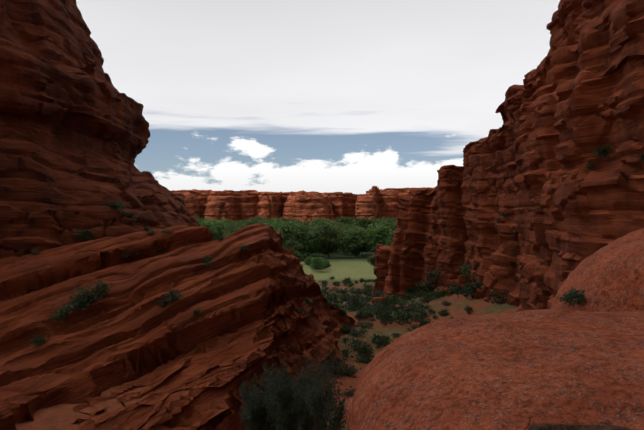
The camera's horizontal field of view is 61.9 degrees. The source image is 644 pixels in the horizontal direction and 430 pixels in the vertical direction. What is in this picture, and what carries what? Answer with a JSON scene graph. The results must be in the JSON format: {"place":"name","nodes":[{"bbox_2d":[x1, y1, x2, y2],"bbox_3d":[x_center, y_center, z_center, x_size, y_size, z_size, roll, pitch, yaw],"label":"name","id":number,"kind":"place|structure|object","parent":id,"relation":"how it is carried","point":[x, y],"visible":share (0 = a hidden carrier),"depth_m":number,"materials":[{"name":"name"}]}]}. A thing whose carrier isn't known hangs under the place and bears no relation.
{"place":"outdoors","nodes":[
{"label":"outdoors","id":0,"kind":"place"},
{"bbox_2d":[0,223,372,429],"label":"rock formation","id":1,"kind":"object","parent":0,"point":[184,365],"depth_m":36.31,"materials":[{"name":"brown stone"}]},
{"bbox_2d":[28,248,41,254],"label":"shrub","id":2,"kind":"object","parent":1,"relation":"on","point":[33,252],"visible":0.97,"depth_m":48.35,"materials":[{"name":"green plant"}]},
{"bbox_2d":[28,334,48,346],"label":"shrub","id":3,"kind":"object","parent":1,"relation":"on","point":[38,341],"visible":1,"depth_m":34.97,"materials":[{"name":"green plant"}]},
{"bbox_2d":[47,309,73,322],"bbox_3d":[-18.333,7.030,37.394,2.395,1.054,1.427,0,0,-61],"label":"shrub","id":4,"kind":"object","parent":1,"relation":"on","point":[61,314],"visible":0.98,"depth_m":37.32,"materials":[{"name":"green plant"}]},
{"bbox_2d":[53,296,98,312],"bbox_3d":[-17.405,6.346,37.854,3.063,1.203,2.816,0,0,17],"label":"shrub","id":5,"kind":"object","parent":1,"relation":"on","point":[75,304],"visible":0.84,"depth_m":37.67,"materials":[{"name":"green plant"}]},
{"bbox_2d":[62,282,107,305],"bbox_3d":[-16.824,5.608,38.593,2.802,1.574,2.656,0,0,-5],"label":"shrub","id":6,"kind":"object","parent":1,"relation":"on","point":[82,292],"visible":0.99,"depth_m":38.33,"materials":[{"name":"green plant"}]},
{"bbox_2d":[91,278,111,293],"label":"shrub","id":7,"kind":"object","parent":1,"relation":"on","point":[102,286],"visible":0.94,"depth_m":39.12,"materials":[{"name":"green plant"}]},
{"bbox_2d":[131,248,145,254],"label":"shrub","id":8,"kind":"object","parent":1,"relation":"on","point":[138,251],"visible":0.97,"depth_m":46.76,"materials":[{"name":"green plant"}]},
{"bbox_2d":[147,230,156,235],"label":"shrub","id":9,"kind":"object","parent":1,"relation":"on","point":[151,232],"visible":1,"depth_m":48.95,"materials":[{"name":"green plant"}]},
{"bbox_2d":[156,297,174,306],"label":"shrub","id":10,"kind":"object","parent":1,"relation":"on","point":[161,302],"visible":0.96,"depth_m":36.76,"materials":[{"name":"green plant"}]},
{"bbox_2d":[164,289,183,302],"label":"shrub","id":11,"kind":"object","parent":1,"relation":"on","point":[171,295],"visible":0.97,"depth_m":36.71,"materials":[{"name":"green plant"}]},
{"bbox_2d":[190,307,200,315],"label":"shrub","id":12,"kind":"object","parent":1,"relation":"on","point":[197,311],"visible":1,"depth_m":35.55,"materials":[{"name":"green plant"}]},
{"bbox_2d":[201,254,212,261],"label":"shrub","id":13,"kind":"object","parent":1,"relation":"on","point":[207,258],"visible":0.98,"depth_m":43.22,"materials":[{"name":"green plant"}]},
{"bbox_2d":[236,244,252,249],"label":"shrub","id":14,"kind":"object","parent":1,"relation":"on","point":[243,247],"visible":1,"depth_m":43.14,"materials":[{"name":"green plant"}]},
{"bbox_2d":[297,307,308,316],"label":"shrub","id":15,"kind":"object","parent":1,"relation":"on","point":[300,310],"visible":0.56,"depth_m":42.40,"materials":[{"name":"green plant"}]},
{"bbox_2d":[303,295,314,306],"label":"shrub","id":16,"kind":"object","parent":1,"relation":"on","point":[308,302],"visible":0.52,"depth_m":46.71,"materials":[{"name":"green plant"}]},
{"bbox_2d":[322,290,347,306],"bbox_3d":[1.211,8.980,58.616,3.223,1.831,2.832,0,0,-2],"label":"shrub","id":17,"kind":"object","parent":1,"relation":"on","point":[330,298],"visible":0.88,"depth_m":58.23,"materials":[{"name":"green plant"}]},
{"bbox_2d":[339,323,352,333],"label":"shrub","id":18,"kind":"object","parent":1,"relation":"on","point":[345,327],"visible":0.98,"depth_m":54.28,"materials":[{"name":"green plant"}]},
{"bbox_2d":[15,248,517,429],"bbox_3d":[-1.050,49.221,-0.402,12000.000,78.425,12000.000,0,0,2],"label":"ground","id":19,"kind":"structure","parent":0,"point":[62,416],"depth_m":62.26,"materials":[{"name":"brown soil"}]},
{"bbox_2d":[0,0,199,258],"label":"cliff","id":20,"kind":"structure","parent":19,"relation":"on","point":[75,135],"depth_m":59.11,"materials":[{"name":"brown stone"}]},
{"bbox_2d":[74,231,84,237],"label":"shrub","id":21,"kind":"object","parent":20,"relation":"on","point":[80,234],"visible":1,"depth_m":51.68,"materials":[{"name":"green plant"}]},
{"bbox_2d":[77,227,93,236],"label":"shrub","id":22,"kind":"object","parent":20,"relation":"on","point":[87,232],"visible":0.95,"depth_m":51.99,"materials":[{"name":"green plant"}]},
{"bbox_2d":[79,234,93,241],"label":"shrub","id":23,"kind":"object","parent":20,"relation":"on","point":[88,238],"visible":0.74,"depth_m":51.90,"materials":[{"name":"green plant"}]},
{"bbox_2d":[110,201,126,211],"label":"shrub","id":24,"kind":"object","parent":20,"relation":"on","point":[118,207],"visible":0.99,"depth_m":56.10,"materials":[{"name":"green plant"}]},
{"bbox_2d":[120,210,132,216],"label":"shrub","id":25,"kind":"object","parent":20,"relation":"on","point":[125,213],"visible":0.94,"depth_m":56.66,"materials":[{"name":"green plant"}]},
{"bbox_2d":[200,221,220,239],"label":"tree","id":26,"kind":"object","parent":19,"relation":"on","point":[215,232],"visible":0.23,"depth_m":273.63,"materials":[{"name":"green plant"}]},
{"bbox_2d":[197,218,228,235],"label":"tree","id":27,"kind":"object","parent":19,"relation":"on","point":[219,227],"visible":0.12,"depth_m":283.61,"materials":[{"name":"green plant"}]},
{"bbox_2d":[220,221,237,231],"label":"tree","id":28,"kind":"object","parent":19,"relation":"on","point":[230,224],"visible":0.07,"depth_m":291.54,"materials":[{"name":"green plant"}]},
{"bbox_2d":[220,220,245,235],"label":"tree","id":29,"kind":"object","parent":19,"relation":"on","point":[234,229],"visible":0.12,"depth_m":248.79,"materials":[{"name":"green plant"}]},
{"bbox_2d":[241,219,256,226],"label":"tree","id":30,"kind":"object","parent":19,"relation":"on","point":[249,222],"visible":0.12,"depth_m":371.33,"materials":[{"name":"green plant"}]},
{"bbox_2d":[238,360,295,429],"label":"bush","id":31,"kind":"object","parent":19,"relation":"on","point":[254,417],"visible":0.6,"depth_m":12.39,"materials":[{"name":"green plant"}]},
{"bbox_2d":[255,217,281,230],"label":"tree","id":32,"kind":"object","parent":19,"relation":"on","point":[269,222],"visible":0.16,"depth_m":292.94,"materials":[{"name":"green plant"}]},
{"bbox_2d":[272,219,314,259],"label":"tree","id":33,"kind":"object","parent":19,"relation":"on","point":[288,232],"visible":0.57,"depth_m":220.08,"materials":[{"name":"green plant"}]},
{"bbox_2d":[283,237,304,251],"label":"tree","id":34,"kind":"object","parent":19,"relation":"on","point":[293,244],"visible":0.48,"depth_m":213.00,"materials":[{"name":"green plant"}]},
{"bbox_2d":[293,251,304,261],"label":"shrub","id":35,"kind":"object","parent":19,"relation":"on","point":[297,254],"visible":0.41,"depth_m":196.10,"materials":[{"name":"green plant"}]},
{"bbox_2d":[171,186,433,222],"bbox_3d":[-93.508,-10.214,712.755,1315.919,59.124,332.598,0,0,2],"label":"wall","id":36,"kind":"structure","parent":19,"relation":"on","point":[303,205],"depth_m":606.68,"materials":[{"name":"brown stone"}]},
{"bbox_2d":[288,217,318,228],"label":"tree","id":37,"kind":"object","parent":19,"relation":"on","point":[304,223],"visible":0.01,"depth_m":262.56,"materials":[{"name":"green plant"}]},
{"bbox_2d":[260,346,350,429],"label":"bush","id":38,"kind":"object","parent":19,"relation":"on","point":[294,405],"visible":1,"depth_m":10.81,"materials":[{"name":"green plant"}]},
{"bbox_2d":[304,256,312,265],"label":"shrub","id":39,"kind":"object","parent":19,"relation":"on","point":[308,259],"visible":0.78,"depth_m":188.74,"materials":[{"name":"green plant"}]},
{"bbox_2d":[296,223,326,256],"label":"tree","id":40,"kind":"object","parent":19,"relation":"on","point":[316,250],"visible":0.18,"depth_m":233.79,"materials":[{"name":"green plant"}]},
{"bbox_2d":[308,217,326,226],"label":"tree","id":41,"kind":"object","parent":19,"relation":"on","point":[316,220],"visible":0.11,"depth_m":411.49,"materials":[{"name":"green plant"}]},
{"bbox_2d":[310,257,328,271],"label":"shrub","id":42,"kind":"object","parent":19,"relation":"on","point":[316,264],"visible":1,"depth_m":171.67,"materials":[{"name":"green plant"}]},
{"bbox_2d":[308,221,345,257],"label":"tree","id":43,"kind":"object","parent":19,"relation":"on","point":[327,240],"visible":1,"depth_m":225.53,"materials":[{"name":"green plant"}]},
{"bbox_2d":[321,286,334,293],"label":"shrub","id":44,"kind":"object","parent":19,"relation":"on","point":[325,289],"visible":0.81,"depth_m":114.00,"materials":[{"name":"green plant"}]},
{"bbox_2d":[329,223,350,233],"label":"tree","id":45,"kind":"object","parent":19,"relation":"on","point":[334,226],"visible":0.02,"depth_m":301.84,"materials":[{"name":"green plant"}]},
{"bbox_2d":[333,285,346,293],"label":"shrub","id":46,"kind":"object","parent":19,"relation":"on","point":[338,290],"visible":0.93,"depth_m":118.84,"materials":[{"name":"green plant"}]},
{"bbox_2d":[329,355,352,374],"bbox_3d":[1.248,11.300,40.327,2.231,1.479,2.076,0,0,-11],"label":"shrub","id":47,"kind":"object","parent":19,"relation":"on","point":[340,368],"visible":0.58,"depth_m":40.05,"materials":[{"name":"green plant"}]},
{"bbox_2d":[333,215,353,226],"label":"tree","id":48,"kind":"object","parent":19,"relation":"on","point":[344,220],"visible":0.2,"depth_m":388.93,"materials":[{"name":"green plant"}]},
{"bbox_2d":[340,349,352,358],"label":"shrub","id":49,"kind":"object","parent":19,"relation":"on","point":[346,352],"visible":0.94,"depth_m":44.38,"materials":[{"name":"green plant"}]},
{"bbox_2d":[341,386,355,395],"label":"shrub","id":50,"kind":"object","parent":19,"relation":"on","point":[350,392],"visible":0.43,"depth_m":34.70,"materials":[{"name":"green plant"}]},
{"bbox_2d":[342,296,359,306],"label":"shrub","id":51,"kind":"object","parent":19,"relation":"on","point":[354,302],"visible":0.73,"depth_m":76.37,"materials":[{"name":"green plant"}]},
{"bbox_2d":[346,305,355,311],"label":"shrub","id":52,"kind":"object","parent":19,"relation":"on","point":[351,308],"visible":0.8,"depth_m":73.25,"materials":[{"name":"green plant"}]},
{"bbox_2d":[342,361,361,377],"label":"shrub","id":53,"kind":"object","parent":19,"relation":"on","point":[350,371],"visible":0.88,"depth_m":40.04,"materials":[{"name":"green plant"}]},
{"bbox_2d":[343,338,360,348],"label":"shrub","id":54,"kind":"object","parent":19,"relation":"on","point":[353,341],"visible":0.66,"depth_m":48.20,"materials":[{"name":"green plant"}]},
{"bbox_2d":[336,225,371,254],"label":"tree","id":55,"kind":"object","parent":19,"relation":"on","point":[341,239],"visible":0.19,"depth_m":242.97,"materials":[{"name":"green plant"}]},
{"bbox_2d":[350,329,364,338],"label":"shrub","id":56,"kind":"object","parent":19,"relation":"on","point":[356,334],"visible":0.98,"depth_m":52.52,"materials":[{"name":"green plant"}]},
{"bbox_2d":[352,288,363,293],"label":"shrub","id":57,"kind":"object","parent":19,"relation":"on","point":[357,291],"visible":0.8,"depth_m":119.40,"materials":[{"name":"green plant"}]},
{"bbox_2d":[342,227,374,257],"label":"tree","id":58,"kind":"object","parent":19,"relation":"on","point":[355,242],"visible":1,"depth_m":228.92,"materials":[{"name":"green plant"}]},
{"bbox_2d":[354,308,369,319],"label":"shrub","id":59,"kind":"object","parent":19,"relation":"on","point":[362,314],"visible":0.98,"depth_m":65.19,"materials":[{"name":"green plant"}]},
{"bbox_2d":[353,340,371,353],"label":"shrub","id":60,"kind":"object","parent":19,"relation":"on","point":[359,343],"visible":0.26,"depth_m":46.68,"materials":[{"name":"green plant"}]},
{"bbox_2d":[352,215,373,230],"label":"tree","id":61,"kind":"object","parent":19,"relation":"on","point":[360,222],"visible":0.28,"depth_m":316.31,"materials":[{"name":"green plant"}]},
{"bbox_2d":[348,340,379,360],"bbox_3d":[3.338,11.363,45.120,2.309,1.722,2.628,0,0,-16],"label":"shrub","id":62,"kind":"object","parent":19,"relation":"on","point":[361,350],"visible":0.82,"depth_m":44.94,"materials":[{"name":"green plant"}]},
{"bbox_2d":[356,354,372,363],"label":"shrub","id":63,"kind":"object","parent":19,"relation":"on","point":[365,359],"visible":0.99,"depth_m":43.90,"materials":[{"name":"green plant"}]},
{"bbox_2d":[360,321,369,328],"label":"shrub","id":64,"kind":"object","parent":19,"relation":"on","point":[365,325],"visible":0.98,"depth_m":58.48,"materials":[{"name":"green plant"}]},
{"bbox_2d":[360,287,373,296],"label":"shrub","id":65,"kind":"object","parent":19,"relation":"on","point":[368,290],"visible":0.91,"depth_m":113.88,"materials":[{"name":"green plant"}]},
{"bbox_2d":[367,253,375,267],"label":"tree","id":66,"kind":"object","parent":19,"relation":"on","point":[371,259],"visible":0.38,"depth_m":183.69,"materials":[{"name":"green plant"}]},
{"bbox_2d":[370,331,385,340],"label":"shrub","id":67,"kind":"object","parent":19,"relation":"on","point":[379,336],"visible":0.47,"depth_m":51.06,"materials":[{"name":"green plant"}]},
{"bbox_2d":[366,223,393,252],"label":"tree","id":68,"kind":"object","parent":19,"relation":"on","point":[380,235],"visible":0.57,"depth_m":233.01,"materials":[{"name":"green plant"}]},
{"bbox_2d":[367,217,396,231],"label":"tree","id":69,"kind":"object","parent":19,"relation":"on","point":[382,220],"visible":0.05,"depth_m":295.76,"materials":[{"name":"green plant"}]},
{"bbox_2d":[376,300,389,307],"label":"shrub","id":70,"kind":"object","parent":19,"relation":"on","point":[384,303],"visible":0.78,"depth_m":73.96,"materials":[{"name":"green plant"}]},
{"bbox_2d":[371,295,397,304],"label":"fallen block","id":71,"kind":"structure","parent":19,"relation":"on","point":[378,299],"depth_m":86.64,"materials":[{"name":"brown stone"}]},
{"bbox_2d":[380,318,388,325],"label":"shrub","id":72,"kind":"object","parent":19,"relation":"on","point":[384,322],"visible":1,"depth_m":61.55,"materials":[{"name":"green plant"}]},
{"bbox_2d":[378,338,392,347],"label":"shrub","id":73,"kind":"object","parent":19,"relation":"on","point":[385,342],"visible":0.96,"depth_m":48.71,"materials":[{"name":"green plant"}]},
{"bbox_2d":[379,310,393,320],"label":"shrub","id":74,"kind":"object","parent":19,"relation":"on","point":[386,314],"visible":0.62,"depth_m":63.91,"materials":[{"name":"green plant"}]},
{"bbox_2d":[380,220,395,230],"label":"tree","id":75,"kind":"object","parent":19,"relation":"on","point":[389,223],"visible":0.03,"depth_m":270.57,"materials":[{"name":"green plant"}]},
{"bbox_2d":[386,229,395,245],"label":"tree","id":76,"kind":"object","parent":19,"relation":"on","point":[390,239],"visible":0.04,"depth_m":223.44,"materials":[{"name":"green plant"}]},
{"bbox_2d":[387,294,400,305],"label":"shrub","id":77,"kind":"object","parent":19,"relation":"on","point":[394,297],"visible":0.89,"depth_m":79.30,"materials":[{"name":"green plant"}]},
{"bbox_2d":[387,307,415,324],"bbox_3d":[9.206,11.779,62.068,3.269,2.050,2.873,0,0,-12],"label":"shrub","id":78,"kind":"object","parent":19,"relation":"on","point":[402,317],"visible":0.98,"depth_m":62.12,"materials":[{"name":"green plant"}]},
{"bbox_2d":[404,287,413,295],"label":"shrub","id":79,"kind":"object","parent":19,"relation":"on","point":[408,292],"visible":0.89,"depth_m":106.06,"materials":[{"name":"green plant"}]},
{"bbox_2d":[402,303,418,311],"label":"shrub","id":80,"kind":"object","parent":19,"relation":"on","point":[413,308],"visible":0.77,"depth_m":71.28,"materials":[{"name":"green plant"}]},
{"bbox_2d":[404,323,418,331],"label":"shrub","id":81,"kind":"object","parent":19,"relation":"on","point":[413,327],"visible":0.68,"depth_m":56.85,"materials":[{"name":"green plant"}]},
{"bbox_2d":[408,287,419,293],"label":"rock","id":82,"kind":"object","parent":19,"relation":"on","point":[412,289],"visible":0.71,"depth_m":106.02,"materials":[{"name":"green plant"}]},
{"bbox_2d":[418,310,431,317],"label":"shrub","id":83,"kind":"object","parent":19,"relation":"on","point":[423,313],"visible":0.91,"depth_m":65.41,"materials":[{"name":"green plant"}]},
{"bbox_2d":[421,298,429,303],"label":"shrub","id":84,"kind":"object","parent":19,"relation":"on","point":[424,301],"visible":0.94,"depth_m":80.73,"materials":[{"name":"green plant"}]},
{"bbox_2d":[419,318,432,325],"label":"shrub","id":85,"kind":"object","parent":19,"relation":"on","point":[425,321],"visible":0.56,"depth_m":57.70,"materials":[{"name":"green plant"}]},
{"bbox_2d":[415,281,437,292],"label":"shrub","id":86,"kind":"object","parent":19,"relation":"on","point":[424,286],"visible":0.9,"depth_m":100.75,"materials":[{"name":"green plant"}]},
{"bbox_2d":[427,306,436,313],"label":"shrub","id":87,"kind":"object","parent":19,"relation":"on","point":[431,311],"visible":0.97,"depth_m":67.73,"materials":[{"name":"green plant"}]},
{"bbox_2d":[432,292,443,299],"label":"shrub","id":88,"kind":"object","parent":19,"relation":"on","point":[436,295],"visible":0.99,"depth_m":83.55,"materials":[{"name":"green plant"}]},
{"bbox_2d":[435,286,452,295],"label":"shrub","id":89,"kind":"object","parent":19,"relation":"on","point":[443,289],"visible":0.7,"depth_m":90.22,"materials":[{"name":"green plant"}]},
{"bbox_2d":[438,310,449,315],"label":"shrub","id":90,"kind":"object","parent":19,"relation":"on","point":[441,313],"visible":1,"depth_m":65.75,"materials":[{"name":"green plant"}]},
{"bbox_2d":[438,287,453,295],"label":"fallen block","id":91,"kind":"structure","parent":19,"relation":"on","point":[448,292],"depth_m":90.47,"materials":[{"name":"brown stone"}]},
{"bbox_2d":[441,300,450,305],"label":"shrub","id":92,"kind":"object","parent":19,"relation":"on","point":[445,303],"visible":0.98,"depth_m":73.04,"materials":[{"name":"green plant"}]},
{"bbox_2d":[447,279,460,289],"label":"fallen block","id":93,"kind":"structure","parent":19,"relation":"on","point":[453,281],"depth_m":90.33,"materials":[{"name":"brown stone"}]},
{"bbox_2d":[447,283,461,293],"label":"shrub","id":94,"kind":"object","parent":19,"relation":"on","point":[454,288],"visible":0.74,"depth_m":89.26,"materials":[{"name":"green plant"}]},
{"bbox_2d":[453,276,483,298],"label":"shrub","id":95,"kind":"object","parent":19,"relation":"on","point":[470,289],"visible":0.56,"depth_m":75.21,"materials":[{"name":"green plant"}]},
{"bbox_2d":[463,303,473,313],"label":"shrub","id":96,"kind":"object","parent":19,"relation":"on","point":[468,308],"visible":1,"depth_m":64.15,"materials":[{"name":"green plant"}]},
{"bbox_2d":[461,282,476,295],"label":"shrub","id":97,"kind":"object","parent":19,"relation":"on","point":[465,289],"visible":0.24,"depth_m":77.39,"materials":[{"name":"green plant"}]},
{"bbox_2d":[474,289,484,298],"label":"fallen block","id":98,"kind":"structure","parent":19,"relation":"on","point":[477,296],"depth_m":74.11,"materials":[{"name":"brown stone"}]},
{"bbox_2d":[338,229,643,429],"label":"dome","id":99,"kind":"structure","parent":19,"relation":"on","point":[573,363],"depth_m":8.36,"materials":[{"name":"brown stone"}]},
{"bbox_2d":[549,292,573,305],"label":"shrub","id":100,"kind":"object","parent":99,"relation":"on","point":[565,298],"visible":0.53,"depth_m":15.54,"materials":[{"name":"green plant"}]},
{"bbox_2d":[561,287,586,303],"bbox_3d":[7.276,2.276,15.293,1.136,0.451,1.077,0,0,-11],"label":"shrub","id":101,"kind":"object","parent":99,"relation":"on","point":[572,294],"visible":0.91,"depth_m":15.14,"materials":[{"name":"green plant"}]},
{"bbox_2d":[528,423,635,429],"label":"rock","id":102,"kind":"object","parent":99,"relation":"on","point":[548,426],"visible":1,"depth_m":3.40,"materials":[{"name":"brown stone"}]},
{"bbox_2d":[481,289,507,303],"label":"shrub","id":103,"kind":"object","parent":19,"relation":"on","point":[497,297],"visible":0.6,"depth_m":65.64,"materials":[{"name":"green plant"}]},
{"bbox_2d":[373,0,643,310],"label":"wall","id":104,"kind":"structure","parent":19,"relation":"on","point":[571,104],"depth_m":50.47,"materials":[{"name":"brown stone"}]},
{"bbox_2d":[423,278,438,287],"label":"shrub","id":105,"kind":"object","parent":104,"relation":"on","point":[431,282],"visible":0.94,"depth_m":100.63,"materials":[{"name":"green plant"}]},
{"bbox_2d":[425,267,446,281],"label":"shrub","id":106,"kind":"object","parent":104,"relation":"on","point":[434,272],"visible":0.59,"depth_m":94.92,"materials":[{"name":"green plant"}]},
{"bbox_2d":[455,259,471,282],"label":"shrub","id":107,"kind":"object","parent":104,"relation":"on","point":[463,272],"visible":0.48,"depth_m":83.14,"materials":[{"name":"green plant"}]},
{"bbox_2d":[458,273,471,283],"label":"fallen block","id":108,"kind":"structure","parent":104,"relation":"on","point":[461,278],"depth_m":83.47,"materials":[{"name":"brown stone"}]},
{"bbox_2d":[584,163,598,168],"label":"shrub","id":109,"kind":"object","parent":104,"relation":"on","point":[590,166],"visible":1,"depth_m":42.15,"materials":[{"name":"green plant"}]},
{"bbox_2d":[593,145,612,160],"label":"shrub","id":110,"kind":"object","parent":104,"relation":"on","point":[603,151],"visible":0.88,"depth_m":40.94,"materials":[{"name":"green plant"}]},
{"bbox_2d":[636,153,643,161],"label":"shrub","id":111,"kind":"object","parent":104,"relation":"on","point":[641,156],"visible":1,"depth_m":35.16,"materials":[{"name":"green plant"}]},
{"bbox_2d":[76,0,559,193],"label":"sky","id":112,"kind":"structure","parent":0,"point":[321,96],"materials":[{"name":"white"}]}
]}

